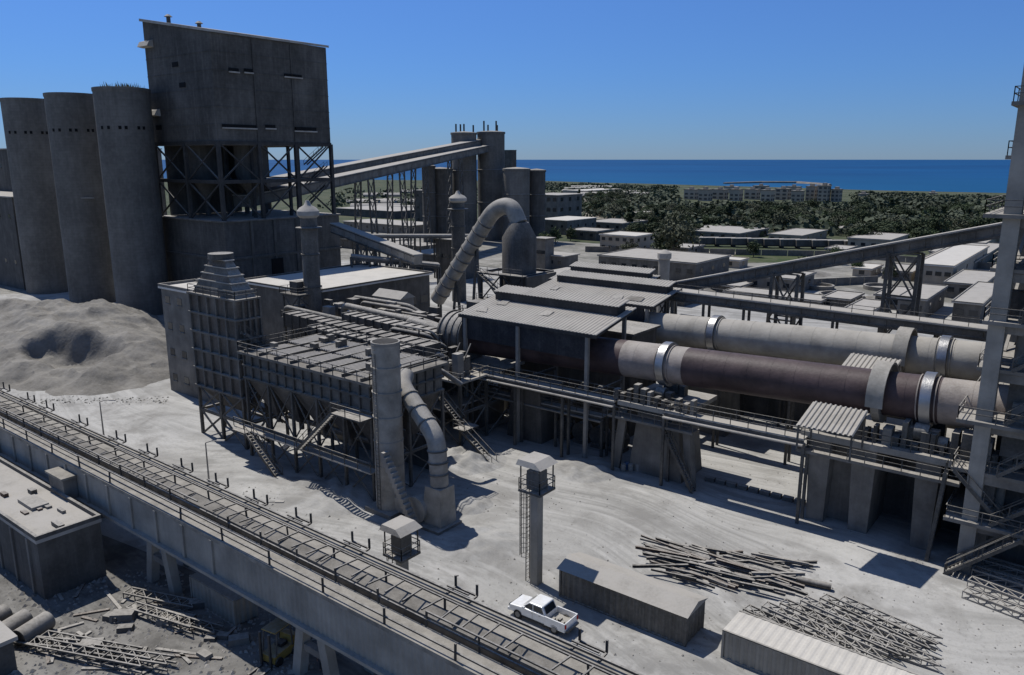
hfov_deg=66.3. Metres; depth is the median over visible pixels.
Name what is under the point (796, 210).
broadleaf tree
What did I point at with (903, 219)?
olive tree
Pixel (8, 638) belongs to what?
hut
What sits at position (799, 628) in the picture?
lattice truss
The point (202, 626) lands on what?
timber plank
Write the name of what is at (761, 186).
apartment block
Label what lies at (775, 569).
steel beam
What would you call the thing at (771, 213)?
cypress tree
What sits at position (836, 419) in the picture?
drive canopy
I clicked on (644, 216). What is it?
broadleaf tree
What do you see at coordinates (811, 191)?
apartment block
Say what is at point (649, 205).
broadleaf tree
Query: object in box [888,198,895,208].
cypress tree
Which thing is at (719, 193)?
apartment block
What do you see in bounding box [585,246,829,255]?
boundary wall
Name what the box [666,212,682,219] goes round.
broadleaf tree
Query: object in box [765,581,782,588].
steel beam
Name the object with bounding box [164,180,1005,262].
ground
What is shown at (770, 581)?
steel beam
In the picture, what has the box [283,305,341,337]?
round pipe
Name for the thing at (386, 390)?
exhaust stack
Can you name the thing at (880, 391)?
rotary kiln
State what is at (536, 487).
light tower
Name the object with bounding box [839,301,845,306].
window
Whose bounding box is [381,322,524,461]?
burner platform
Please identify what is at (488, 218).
curved duct
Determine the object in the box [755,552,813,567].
steel beam
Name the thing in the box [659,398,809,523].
kiln catwalk
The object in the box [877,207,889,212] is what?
broadleaf tree
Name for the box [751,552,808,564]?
steel beam
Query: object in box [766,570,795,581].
steel beam
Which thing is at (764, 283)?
industrial shed
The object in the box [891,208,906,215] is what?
broadleaf tree
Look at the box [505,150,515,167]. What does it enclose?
silo head house
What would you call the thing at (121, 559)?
gravel ground
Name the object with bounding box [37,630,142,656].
lattice truss
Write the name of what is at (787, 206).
broadleaf tree
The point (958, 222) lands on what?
olive tree
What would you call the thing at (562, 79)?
sky
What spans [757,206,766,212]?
broadleaf tree
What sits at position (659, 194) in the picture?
wood
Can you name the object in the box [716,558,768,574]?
steel beam
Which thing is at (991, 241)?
industrial shed
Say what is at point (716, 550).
steel beam
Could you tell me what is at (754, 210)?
olive tree
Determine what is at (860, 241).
industrial shed
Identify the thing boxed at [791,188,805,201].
apartment block
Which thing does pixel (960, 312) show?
window
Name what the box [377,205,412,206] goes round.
greenhouse
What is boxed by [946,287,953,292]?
window
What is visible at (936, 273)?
window
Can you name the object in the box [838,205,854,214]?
olive tree
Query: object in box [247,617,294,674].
forklift
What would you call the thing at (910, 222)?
broadleaf tree
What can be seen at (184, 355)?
window
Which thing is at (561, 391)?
kiln catwalk
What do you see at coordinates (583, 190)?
industrial shed
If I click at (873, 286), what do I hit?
round foundation
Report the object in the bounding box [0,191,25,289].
mill annex
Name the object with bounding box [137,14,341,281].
process tower
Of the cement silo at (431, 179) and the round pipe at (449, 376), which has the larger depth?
the cement silo at (431, 179)
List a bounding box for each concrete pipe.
[0,604,12,621]
[2,609,32,630]
[13,611,55,647]
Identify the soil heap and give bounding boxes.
[0,298,169,395]
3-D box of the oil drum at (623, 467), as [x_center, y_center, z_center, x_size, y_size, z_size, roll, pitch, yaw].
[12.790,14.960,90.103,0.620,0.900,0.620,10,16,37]
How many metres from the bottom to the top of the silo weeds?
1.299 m
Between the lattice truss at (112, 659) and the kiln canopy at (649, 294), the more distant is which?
the kiln canopy at (649, 294)
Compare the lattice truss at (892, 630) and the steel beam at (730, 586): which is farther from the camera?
the steel beam at (730, 586)
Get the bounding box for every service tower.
[279,280,322,340]
[455,299,500,387]
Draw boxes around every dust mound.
[275,468,373,516]
[437,520,525,562]
[447,446,506,474]
[455,493,492,514]
[549,453,620,482]
[811,270,830,276]
[865,294,874,298]
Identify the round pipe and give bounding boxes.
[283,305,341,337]
[341,303,437,323]
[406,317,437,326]
[442,369,461,385]
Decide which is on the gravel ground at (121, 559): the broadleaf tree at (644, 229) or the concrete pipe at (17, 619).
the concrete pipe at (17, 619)
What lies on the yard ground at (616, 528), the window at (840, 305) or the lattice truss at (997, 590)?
the lattice truss at (997, 590)
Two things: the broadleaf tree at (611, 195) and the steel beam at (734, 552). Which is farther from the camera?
the broadleaf tree at (611, 195)
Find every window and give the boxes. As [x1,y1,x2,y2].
[165,296,169,304]
[167,322,172,330]
[170,347,174,356]
[172,62,177,66]
[172,373,177,381]
[176,298,181,306]
[179,325,184,333]
[181,351,186,359]
[184,376,189,385]
[222,124,257,129]
[229,68,239,72]
[244,68,253,73]
[265,125,276,129]
[284,73,302,78]
[294,127,317,132]
[421,294,427,303]
[826,300,832,305]
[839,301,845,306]
[890,300,897,305]
[899,304,907,309]
[935,271,941,276]
[944,272,950,276]
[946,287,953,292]
[954,309,963,315]
[969,310,977,316]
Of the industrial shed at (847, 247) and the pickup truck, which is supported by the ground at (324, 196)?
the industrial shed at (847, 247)
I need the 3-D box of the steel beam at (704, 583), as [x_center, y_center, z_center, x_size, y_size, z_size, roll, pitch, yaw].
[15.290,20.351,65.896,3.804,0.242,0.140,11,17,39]
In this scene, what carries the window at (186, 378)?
in the switch building at (176, 313)
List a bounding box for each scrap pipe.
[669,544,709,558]
[694,550,748,566]
[725,558,773,571]
[770,570,831,589]
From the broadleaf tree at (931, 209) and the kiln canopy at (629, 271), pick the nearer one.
the kiln canopy at (629, 271)
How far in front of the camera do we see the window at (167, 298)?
117.69 m
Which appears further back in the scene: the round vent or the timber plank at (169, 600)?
the round vent
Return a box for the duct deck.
[322,295,483,380]
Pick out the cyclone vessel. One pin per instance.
(519, 246)
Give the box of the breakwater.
[723,181,831,184]
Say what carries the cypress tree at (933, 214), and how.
on the ground at (324, 196)
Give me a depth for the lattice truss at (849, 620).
59.77 m
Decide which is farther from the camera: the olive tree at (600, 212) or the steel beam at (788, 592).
the olive tree at (600, 212)
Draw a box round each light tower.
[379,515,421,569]
[516,451,557,585]
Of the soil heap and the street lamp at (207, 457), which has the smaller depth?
the street lamp at (207, 457)
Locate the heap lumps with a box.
[29,396,168,404]
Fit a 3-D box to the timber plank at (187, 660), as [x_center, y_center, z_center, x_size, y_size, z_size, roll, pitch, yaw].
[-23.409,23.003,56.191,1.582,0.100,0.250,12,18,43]
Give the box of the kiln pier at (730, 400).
[688,351,739,436]
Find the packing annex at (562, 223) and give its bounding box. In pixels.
[545,216,596,234]
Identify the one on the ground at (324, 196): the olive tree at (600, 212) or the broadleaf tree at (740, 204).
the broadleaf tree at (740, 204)
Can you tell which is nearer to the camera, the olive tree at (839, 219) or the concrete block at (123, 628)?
the concrete block at (123, 628)
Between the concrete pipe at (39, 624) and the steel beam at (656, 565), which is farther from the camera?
the steel beam at (656, 565)
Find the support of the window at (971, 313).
in the industrial shed at (973, 300)
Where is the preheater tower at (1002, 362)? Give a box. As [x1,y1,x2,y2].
[943,67,1023,574]
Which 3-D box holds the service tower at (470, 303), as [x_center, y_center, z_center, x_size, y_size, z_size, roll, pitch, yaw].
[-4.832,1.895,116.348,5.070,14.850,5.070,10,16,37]
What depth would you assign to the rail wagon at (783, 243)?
315.17 m
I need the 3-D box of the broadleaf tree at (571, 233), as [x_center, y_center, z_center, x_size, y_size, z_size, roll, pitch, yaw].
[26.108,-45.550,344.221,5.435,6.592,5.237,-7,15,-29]
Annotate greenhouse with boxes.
[350,203,399,206]
[357,199,399,202]
[363,193,399,196]
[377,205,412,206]
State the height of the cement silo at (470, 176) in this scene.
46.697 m
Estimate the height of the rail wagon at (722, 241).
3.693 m
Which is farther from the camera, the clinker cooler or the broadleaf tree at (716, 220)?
the broadleaf tree at (716, 220)
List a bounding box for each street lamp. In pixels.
[99,399,115,434]
[205,440,224,481]
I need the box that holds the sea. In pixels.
[162,160,1010,192]
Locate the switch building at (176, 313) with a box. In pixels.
[158,279,219,405]
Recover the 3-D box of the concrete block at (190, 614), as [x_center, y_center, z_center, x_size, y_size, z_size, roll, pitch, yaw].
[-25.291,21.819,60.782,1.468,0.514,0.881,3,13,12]
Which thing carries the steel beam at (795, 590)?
on the steel beam
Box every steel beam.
[632,564,687,567]
[635,545,687,557]
[640,538,680,548]
[641,534,680,550]
[642,551,698,566]
[646,556,672,559]
[651,560,702,577]
[651,568,695,579]
[652,544,705,560]
[654,544,686,553]
[654,559,699,572]
[655,537,691,547]
[657,566,702,574]
[660,553,705,563]
[673,571,714,588]
[675,574,702,578]
[680,568,735,589]
[683,546,709,554]
[684,551,708,559]
[689,545,708,552]
[690,561,720,570]
[692,543,716,554]
[695,566,721,576]
[696,572,727,586]
[698,562,731,573]
[702,560,713,563]
[703,568,754,582]
[705,548,725,552]
[706,562,742,569]
[708,553,743,565]
[708,572,727,581]
[708,575,738,588]
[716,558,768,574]
[717,563,751,574]
[719,550,742,554]
[723,555,744,559]
[724,559,748,564]
[724,569,752,578]
[727,552,773,564]
[730,579,785,595]
[731,551,754,557]
[732,556,789,568]
[734,572,764,583]
[738,573,791,586]
[743,582,773,591]
[747,575,795,578]
[748,560,797,571]
[749,572,807,595]
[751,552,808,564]
[751,555,774,563]
[751,571,805,575]
[752,582,794,595]
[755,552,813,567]
[758,552,791,559]
[758,563,790,571]
[764,574,789,583]
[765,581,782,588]
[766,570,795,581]
[771,574,804,588]
[773,560,817,563]
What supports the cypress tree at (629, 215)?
on the ground at (324, 196)
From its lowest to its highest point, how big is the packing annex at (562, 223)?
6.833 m
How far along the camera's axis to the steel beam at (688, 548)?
70.67 m
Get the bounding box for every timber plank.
[29,630,61,653]
[42,621,83,635]
[43,641,50,663]
[49,636,58,663]
[57,593,63,600]
[73,608,109,616]
[74,583,84,597]
[81,616,98,621]
[81,666,124,669]
[104,590,121,608]
[120,590,135,603]
[130,646,147,674]
[137,654,173,674]
[153,599,181,602]
[155,647,195,654]
[174,621,220,633]
[174,654,222,659]
[180,653,191,664]
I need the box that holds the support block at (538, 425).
[503,373,566,443]
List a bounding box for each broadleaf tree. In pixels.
[538,230,550,236]
[547,227,560,244]
[565,226,576,240]
[590,198,606,208]
[604,193,614,199]
[611,200,625,207]
[626,223,643,231]
[628,220,649,231]
[636,212,650,219]
[643,203,654,210]
[647,214,657,223]
[647,221,661,232]
[651,231,671,249]
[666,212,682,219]
[672,203,685,211]
[685,209,700,214]
[688,222,701,228]
[701,205,711,213]
[702,215,712,224]
[708,208,724,215]
[708,216,723,224]
[734,200,745,208]
[746,240,760,256]
[747,212,765,219]
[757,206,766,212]
[758,199,773,206]
[765,207,774,214]
[776,202,793,212]
[788,206,807,214]
[801,214,814,221]
[806,198,821,206]
[825,245,843,253]
[833,213,856,221]
[842,217,860,225]
[845,224,871,236]
[848,198,862,207]
[851,262,864,266]
[854,209,871,221]
[859,221,878,231]
[860,202,873,211]
[866,219,886,225]
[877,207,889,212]
[877,224,898,232]
[882,266,897,276]
[890,219,906,232]
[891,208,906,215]
[899,207,916,216]
[905,218,921,230]
[907,217,929,232]
[909,224,925,229]
[909,226,930,238]
[916,209,933,216]
[921,206,937,211]
[921,228,942,236]
[923,214,952,232]
[941,203,950,210]
[950,200,963,206]
[953,204,969,209]
[968,214,994,227]
[993,218,1002,222]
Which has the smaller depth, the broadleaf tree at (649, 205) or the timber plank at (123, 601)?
the timber plank at (123, 601)
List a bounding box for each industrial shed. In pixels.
[563,188,616,192]
[566,227,613,240]
[596,218,648,231]
[597,248,730,280]
[599,231,655,251]
[668,243,705,251]
[670,289,703,306]
[691,225,769,237]
[711,281,753,292]
[722,286,826,304]
[729,256,749,268]
[747,271,816,291]
[767,228,827,238]
[822,290,864,306]
[824,244,857,250]
[845,298,885,311]
[847,232,909,247]
[851,263,883,276]
[873,285,910,308]
[880,263,915,280]
[896,283,947,316]
[915,244,989,284]
[925,243,998,269]
[943,269,994,297]
[951,281,993,323]
[976,238,999,243]
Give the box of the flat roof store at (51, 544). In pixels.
[0,457,106,599]
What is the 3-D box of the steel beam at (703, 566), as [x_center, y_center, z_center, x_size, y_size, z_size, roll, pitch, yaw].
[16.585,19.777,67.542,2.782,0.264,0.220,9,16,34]
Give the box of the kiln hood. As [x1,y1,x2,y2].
[436,310,482,391]
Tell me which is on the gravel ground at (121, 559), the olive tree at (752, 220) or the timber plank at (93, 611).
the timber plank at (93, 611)
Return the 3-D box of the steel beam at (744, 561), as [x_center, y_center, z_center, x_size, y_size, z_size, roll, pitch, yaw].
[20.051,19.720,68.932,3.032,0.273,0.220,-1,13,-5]
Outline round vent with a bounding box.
[657,250,671,312]
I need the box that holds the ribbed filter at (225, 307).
[186,252,284,449]
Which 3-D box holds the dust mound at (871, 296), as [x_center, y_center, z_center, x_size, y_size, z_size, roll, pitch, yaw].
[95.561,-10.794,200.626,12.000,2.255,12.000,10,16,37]
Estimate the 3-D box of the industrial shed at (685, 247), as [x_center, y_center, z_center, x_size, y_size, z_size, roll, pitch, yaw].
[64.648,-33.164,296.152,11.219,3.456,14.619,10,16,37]
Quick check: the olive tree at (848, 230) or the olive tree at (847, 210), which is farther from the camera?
the olive tree at (847, 210)
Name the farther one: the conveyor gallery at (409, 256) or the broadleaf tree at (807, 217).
the broadleaf tree at (807, 217)
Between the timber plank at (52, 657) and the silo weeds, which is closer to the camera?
the timber plank at (52, 657)
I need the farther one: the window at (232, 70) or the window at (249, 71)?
the window at (249, 71)
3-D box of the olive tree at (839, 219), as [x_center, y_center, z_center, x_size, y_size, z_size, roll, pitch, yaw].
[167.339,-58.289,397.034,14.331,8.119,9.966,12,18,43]
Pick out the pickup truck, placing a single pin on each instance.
(541, 609)
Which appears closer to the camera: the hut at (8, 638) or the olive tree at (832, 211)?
the hut at (8, 638)
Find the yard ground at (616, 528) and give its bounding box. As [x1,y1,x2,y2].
[0,260,1023,674]
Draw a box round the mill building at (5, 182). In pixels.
[0,148,166,214]
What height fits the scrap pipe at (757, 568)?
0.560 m
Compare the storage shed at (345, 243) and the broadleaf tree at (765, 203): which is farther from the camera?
the broadleaf tree at (765, 203)
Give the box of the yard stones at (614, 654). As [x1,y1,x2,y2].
[410,441,1023,673]
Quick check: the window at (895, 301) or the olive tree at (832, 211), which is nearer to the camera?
the window at (895, 301)
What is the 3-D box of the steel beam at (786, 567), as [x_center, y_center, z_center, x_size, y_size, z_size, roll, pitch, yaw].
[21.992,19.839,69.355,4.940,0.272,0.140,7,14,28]
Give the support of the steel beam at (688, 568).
on the steel beam at (730, 586)
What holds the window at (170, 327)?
in the switch building at (176, 313)
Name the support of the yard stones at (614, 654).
on the yard ground at (616, 528)
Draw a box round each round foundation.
[809,283,834,290]
[819,290,864,297]
[863,283,898,290]
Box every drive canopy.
[795,401,867,461]
[842,353,901,420]
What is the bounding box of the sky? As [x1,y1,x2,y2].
[0,0,1023,159]
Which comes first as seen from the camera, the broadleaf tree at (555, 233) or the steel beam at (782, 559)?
the steel beam at (782, 559)
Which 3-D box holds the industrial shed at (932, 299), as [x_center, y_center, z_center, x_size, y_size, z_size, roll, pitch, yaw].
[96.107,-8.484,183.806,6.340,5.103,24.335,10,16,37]
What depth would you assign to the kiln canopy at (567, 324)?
96.87 m
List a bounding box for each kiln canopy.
[458,285,636,457]
[535,270,681,322]
[549,261,659,311]
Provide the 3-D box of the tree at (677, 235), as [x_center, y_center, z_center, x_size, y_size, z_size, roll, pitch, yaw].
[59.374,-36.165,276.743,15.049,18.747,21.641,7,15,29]
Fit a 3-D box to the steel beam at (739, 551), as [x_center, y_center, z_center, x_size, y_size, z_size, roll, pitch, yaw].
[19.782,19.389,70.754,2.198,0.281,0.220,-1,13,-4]
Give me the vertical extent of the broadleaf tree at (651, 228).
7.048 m
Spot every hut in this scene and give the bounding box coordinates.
[0,621,17,674]
[372,288,414,308]
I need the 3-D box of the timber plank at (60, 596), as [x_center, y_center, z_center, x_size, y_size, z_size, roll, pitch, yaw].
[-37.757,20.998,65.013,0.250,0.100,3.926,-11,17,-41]
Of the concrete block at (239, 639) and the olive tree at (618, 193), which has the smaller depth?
the concrete block at (239, 639)
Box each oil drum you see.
[621,463,625,471]
[628,463,632,471]
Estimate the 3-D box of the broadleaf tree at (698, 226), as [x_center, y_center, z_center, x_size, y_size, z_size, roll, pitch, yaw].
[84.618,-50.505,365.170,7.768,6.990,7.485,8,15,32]
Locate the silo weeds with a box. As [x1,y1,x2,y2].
[100,81,144,87]
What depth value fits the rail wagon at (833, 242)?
310.77 m
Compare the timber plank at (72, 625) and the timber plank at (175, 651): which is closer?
the timber plank at (175, 651)
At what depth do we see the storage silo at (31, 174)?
203.58 m
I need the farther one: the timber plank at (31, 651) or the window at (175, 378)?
the window at (175, 378)
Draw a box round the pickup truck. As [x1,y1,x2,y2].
[508,594,578,633]
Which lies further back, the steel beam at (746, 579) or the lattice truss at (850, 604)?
the steel beam at (746, 579)
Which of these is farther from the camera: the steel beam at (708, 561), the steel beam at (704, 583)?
the steel beam at (708, 561)
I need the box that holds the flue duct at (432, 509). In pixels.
[381,368,461,535]
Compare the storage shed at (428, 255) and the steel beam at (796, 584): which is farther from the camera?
the storage shed at (428, 255)
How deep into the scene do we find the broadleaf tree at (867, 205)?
495.94 m
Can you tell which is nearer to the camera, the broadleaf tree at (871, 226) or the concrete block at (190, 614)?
the concrete block at (190, 614)
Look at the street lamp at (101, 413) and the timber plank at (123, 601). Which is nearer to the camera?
the timber plank at (123, 601)
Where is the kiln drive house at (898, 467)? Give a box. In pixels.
[797,413,1023,571]
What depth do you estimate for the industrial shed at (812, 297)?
196.02 m
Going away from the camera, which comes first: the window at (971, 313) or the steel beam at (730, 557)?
the steel beam at (730, 557)
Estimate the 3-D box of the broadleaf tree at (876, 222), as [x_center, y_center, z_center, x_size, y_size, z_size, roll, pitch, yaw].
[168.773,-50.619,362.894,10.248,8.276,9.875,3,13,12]
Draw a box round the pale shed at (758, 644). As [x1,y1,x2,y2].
[720,610,919,674]
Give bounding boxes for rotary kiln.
[468,337,1008,428]
[643,312,985,380]
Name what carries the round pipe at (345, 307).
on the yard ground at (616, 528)
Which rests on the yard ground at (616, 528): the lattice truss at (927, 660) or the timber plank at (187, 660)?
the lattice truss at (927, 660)
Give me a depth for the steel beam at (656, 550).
70.31 m
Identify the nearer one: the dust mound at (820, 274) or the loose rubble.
the loose rubble
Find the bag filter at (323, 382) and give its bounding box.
[232,325,448,501]
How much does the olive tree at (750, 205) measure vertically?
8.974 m
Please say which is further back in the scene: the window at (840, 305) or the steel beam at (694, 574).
the window at (840, 305)
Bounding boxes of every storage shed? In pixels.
[336,206,413,218]
[340,238,409,250]
[342,219,422,233]
[391,240,432,250]
[412,249,435,270]
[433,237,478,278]
[536,236,555,269]
[538,267,570,273]
[551,251,579,269]
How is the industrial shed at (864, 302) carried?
on the yard ground at (616, 528)
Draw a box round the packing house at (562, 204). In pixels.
[545,193,582,217]
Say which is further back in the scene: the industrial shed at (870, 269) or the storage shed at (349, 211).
the storage shed at (349, 211)
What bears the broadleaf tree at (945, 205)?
on the ground at (324, 196)
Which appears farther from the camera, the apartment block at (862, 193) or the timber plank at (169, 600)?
the apartment block at (862, 193)
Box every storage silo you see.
[0,97,67,293]
[43,92,115,302]
[91,86,168,315]
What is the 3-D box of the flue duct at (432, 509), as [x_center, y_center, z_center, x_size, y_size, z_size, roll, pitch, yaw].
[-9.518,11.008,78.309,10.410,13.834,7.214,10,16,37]
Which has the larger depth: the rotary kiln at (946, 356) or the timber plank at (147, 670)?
the rotary kiln at (946, 356)
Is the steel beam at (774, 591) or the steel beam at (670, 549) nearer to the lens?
the steel beam at (774, 591)
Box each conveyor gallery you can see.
[232,145,488,263]
[267,139,480,256]
[330,222,422,268]
[653,222,1001,343]
[664,284,987,427]
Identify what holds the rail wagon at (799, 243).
on the ground at (324, 196)
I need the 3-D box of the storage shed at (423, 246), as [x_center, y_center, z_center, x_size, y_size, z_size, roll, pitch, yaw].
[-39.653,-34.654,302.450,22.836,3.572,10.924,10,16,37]
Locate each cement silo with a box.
[422,165,435,242]
[435,167,452,233]
[450,131,476,233]
[476,131,504,240]
[503,167,529,234]
[530,169,545,236]
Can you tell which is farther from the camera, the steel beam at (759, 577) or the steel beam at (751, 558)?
the steel beam at (751, 558)
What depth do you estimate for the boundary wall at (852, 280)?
223.86 m
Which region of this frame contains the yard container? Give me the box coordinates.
[189,572,257,626]
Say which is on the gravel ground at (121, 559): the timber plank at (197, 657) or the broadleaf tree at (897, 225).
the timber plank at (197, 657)
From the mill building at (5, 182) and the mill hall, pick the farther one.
the mill building at (5, 182)
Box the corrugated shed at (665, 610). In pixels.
[556,552,707,646]
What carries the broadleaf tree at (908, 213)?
on the ground at (324, 196)
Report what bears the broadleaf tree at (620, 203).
on the dry field at (598, 217)
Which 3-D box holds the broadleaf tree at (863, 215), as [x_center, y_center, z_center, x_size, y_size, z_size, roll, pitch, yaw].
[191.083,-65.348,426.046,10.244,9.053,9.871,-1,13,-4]
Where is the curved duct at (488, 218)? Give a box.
[431,198,526,309]
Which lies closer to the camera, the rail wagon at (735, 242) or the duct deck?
the duct deck
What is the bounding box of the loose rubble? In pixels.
[2,570,315,674]
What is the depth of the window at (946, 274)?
221.67 m
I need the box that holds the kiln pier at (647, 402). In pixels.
[607,383,716,493]
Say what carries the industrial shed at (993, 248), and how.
on the ground at (324, 196)
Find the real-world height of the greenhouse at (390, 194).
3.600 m
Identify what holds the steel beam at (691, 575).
on the steel beam
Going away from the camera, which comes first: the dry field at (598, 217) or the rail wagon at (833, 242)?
the rail wagon at (833, 242)
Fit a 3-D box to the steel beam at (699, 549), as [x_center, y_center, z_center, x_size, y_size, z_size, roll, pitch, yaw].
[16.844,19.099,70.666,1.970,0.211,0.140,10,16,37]
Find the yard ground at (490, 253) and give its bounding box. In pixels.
[0,231,989,302]
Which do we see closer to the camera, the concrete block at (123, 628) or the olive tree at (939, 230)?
the concrete block at (123, 628)
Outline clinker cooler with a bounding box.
[433,381,508,431]
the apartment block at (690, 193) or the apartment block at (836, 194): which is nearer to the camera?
the apartment block at (836, 194)
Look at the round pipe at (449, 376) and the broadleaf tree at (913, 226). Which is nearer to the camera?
the round pipe at (449, 376)
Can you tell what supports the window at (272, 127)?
in the process tower at (229, 108)
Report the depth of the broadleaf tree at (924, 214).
457.18 m
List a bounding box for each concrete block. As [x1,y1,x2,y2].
[61,637,80,644]
[66,642,87,655]
[78,637,106,651]
[102,611,116,623]
[109,608,137,622]
[116,623,134,632]
[155,615,174,627]
[175,612,196,622]
[188,598,204,610]
[196,648,212,661]
[203,635,216,641]
[215,631,230,640]
[228,632,249,647]
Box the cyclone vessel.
[476,222,555,299]
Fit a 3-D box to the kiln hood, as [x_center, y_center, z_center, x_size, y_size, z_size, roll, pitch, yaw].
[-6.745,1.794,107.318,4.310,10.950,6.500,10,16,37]
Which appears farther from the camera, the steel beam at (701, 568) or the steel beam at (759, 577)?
the steel beam at (701, 568)
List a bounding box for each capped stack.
[295,200,321,335]
[448,191,467,301]
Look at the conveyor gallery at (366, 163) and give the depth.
275.14 m
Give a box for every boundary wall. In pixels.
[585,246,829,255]
[814,276,877,285]
[876,256,995,268]
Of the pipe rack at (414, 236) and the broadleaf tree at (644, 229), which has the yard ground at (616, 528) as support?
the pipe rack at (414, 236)
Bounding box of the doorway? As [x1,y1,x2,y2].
[271,257,283,274]
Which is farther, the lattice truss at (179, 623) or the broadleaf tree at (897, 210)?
the broadleaf tree at (897, 210)
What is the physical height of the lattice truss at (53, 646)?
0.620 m
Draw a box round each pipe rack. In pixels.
[340,234,468,277]
[350,254,441,317]
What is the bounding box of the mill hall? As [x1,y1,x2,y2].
[244,263,432,344]
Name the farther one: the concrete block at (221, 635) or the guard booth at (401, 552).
the guard booth at (401, 552)
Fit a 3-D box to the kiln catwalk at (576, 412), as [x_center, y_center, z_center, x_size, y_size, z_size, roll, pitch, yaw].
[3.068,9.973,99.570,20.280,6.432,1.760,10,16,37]
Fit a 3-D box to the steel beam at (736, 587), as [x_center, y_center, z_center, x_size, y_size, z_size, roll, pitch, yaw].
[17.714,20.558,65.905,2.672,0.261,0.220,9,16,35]
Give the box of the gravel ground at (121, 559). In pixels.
[0,535,376,674]
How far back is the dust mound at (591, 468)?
89.72 m
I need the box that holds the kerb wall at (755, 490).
[705,475,805,504]
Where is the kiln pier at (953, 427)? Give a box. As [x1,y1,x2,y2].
[912,378,966,430]
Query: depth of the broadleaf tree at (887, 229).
334.87 m
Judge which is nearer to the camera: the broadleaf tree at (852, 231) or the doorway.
the doorway
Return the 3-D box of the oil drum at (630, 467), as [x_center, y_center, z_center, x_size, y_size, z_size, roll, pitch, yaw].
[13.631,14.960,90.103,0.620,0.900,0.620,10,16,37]
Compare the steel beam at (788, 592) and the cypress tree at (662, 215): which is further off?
the cypress tree at (662, 215)
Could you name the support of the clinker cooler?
on the yard ground at (616, 528)
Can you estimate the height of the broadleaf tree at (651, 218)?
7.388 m
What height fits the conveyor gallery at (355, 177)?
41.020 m
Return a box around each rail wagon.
[698,237,715,245]
[714,237,735,246]
[730,238,747,246]
[746,238,768,246]
[762,238,783,247]
[779,239,795,247]
[795,239,816,248]
[811,239,831,248]
[827,240,843,246]
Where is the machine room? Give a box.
[501,320,660,436]
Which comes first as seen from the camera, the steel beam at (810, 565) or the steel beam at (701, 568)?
the steel beam at (701, 568)
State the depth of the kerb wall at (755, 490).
84.37 m
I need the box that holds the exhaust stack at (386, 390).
[365,338,404,519]
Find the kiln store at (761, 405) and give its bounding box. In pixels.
[679,314,979,423]
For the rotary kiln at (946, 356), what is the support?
attached to the preheater tower at (1002, 362)
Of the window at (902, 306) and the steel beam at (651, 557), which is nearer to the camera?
the steel beam at (651, 557)
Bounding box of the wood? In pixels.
[317,181,1005,236]
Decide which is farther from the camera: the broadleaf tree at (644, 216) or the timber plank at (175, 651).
the broadleaf tree at (644, 216)
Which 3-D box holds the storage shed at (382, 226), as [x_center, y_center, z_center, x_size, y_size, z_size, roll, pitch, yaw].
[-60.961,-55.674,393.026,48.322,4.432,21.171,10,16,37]
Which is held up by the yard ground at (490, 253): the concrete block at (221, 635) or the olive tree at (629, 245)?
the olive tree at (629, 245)
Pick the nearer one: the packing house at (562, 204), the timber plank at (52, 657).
the timber plank at (52, 657)
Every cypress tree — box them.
[623,206,634,221]
[652,207,660,217]
[659,211,665,219]
[693,202,700,209]
[725,202,733,216]
[767,211,776,222]
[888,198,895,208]
[931,212,940,224]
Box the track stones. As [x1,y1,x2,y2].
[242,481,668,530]
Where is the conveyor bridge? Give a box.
[0,382,642,674]
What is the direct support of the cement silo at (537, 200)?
on the yard ground at (490, 253)
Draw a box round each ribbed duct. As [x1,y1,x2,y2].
[283,309,440,413]
[307,323,415,353]
[341,310,442,417]
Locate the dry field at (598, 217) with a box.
[582,199,643,218]
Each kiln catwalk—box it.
[470,361,619,470]
[473,381,608,457]
[648,380,971,464]
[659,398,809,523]
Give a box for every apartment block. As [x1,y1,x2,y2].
[683,187,697,199]
[698,187,712,200]
[712,187,728,199]
[724,184,739,191]
[729,187,743,200]
[744,187,760,199]
[752,184,768,192]
[760,187,774,201]
[775,186,791,199]
[786,184,801,189]
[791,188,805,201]
[805,184,817,200]
[817,183,831,201]
[830,187,842,201]
[858,191,868,195]
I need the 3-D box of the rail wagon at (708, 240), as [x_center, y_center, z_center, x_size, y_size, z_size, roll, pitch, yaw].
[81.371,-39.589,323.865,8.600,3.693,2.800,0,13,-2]
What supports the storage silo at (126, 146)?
on the yard ground at (616, 528)
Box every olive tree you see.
[592,209,604,216]
[606,203,623,217]
[614,189,624,195]
[619,239,639,249]
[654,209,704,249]
[723,212,747,221]
[743,201,761,209]
[745,216,760,225]
[750,207,761,213]
[770,209,797,229]
[815,207,833,213]
[829,215,850,225]
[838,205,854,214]
[843,224,862,236]
[888,214,909,224]
[919,201,941,210]
[933,226,957,232]
[938,211,969,228]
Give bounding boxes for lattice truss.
[13,635,80,653]
[22,636,151,673]
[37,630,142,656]
[81,643,176,671]
[123,586,200,613]
[125,601,200,633]
[152,608,223,636]
[743,604,842,646]
[761,601,887,660]
[779,598,906,662]
[800,595,921,657]
[806,614,860,652]
[819,593,936,652]
[838,595,942,649]
[869,633,941,672]
[961,586,1023,621]
[967,576,1023,606]
[971,565,1023,592]
[982,557,1023,578]
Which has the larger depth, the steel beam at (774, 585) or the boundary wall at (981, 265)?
the boundary wall at (981, 265)
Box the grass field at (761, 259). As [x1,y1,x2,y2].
[734,255,805,262]
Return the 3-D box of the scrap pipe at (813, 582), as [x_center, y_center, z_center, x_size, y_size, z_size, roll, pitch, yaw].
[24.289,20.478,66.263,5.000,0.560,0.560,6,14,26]
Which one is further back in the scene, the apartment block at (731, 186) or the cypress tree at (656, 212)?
the apartment block at (731, 186)

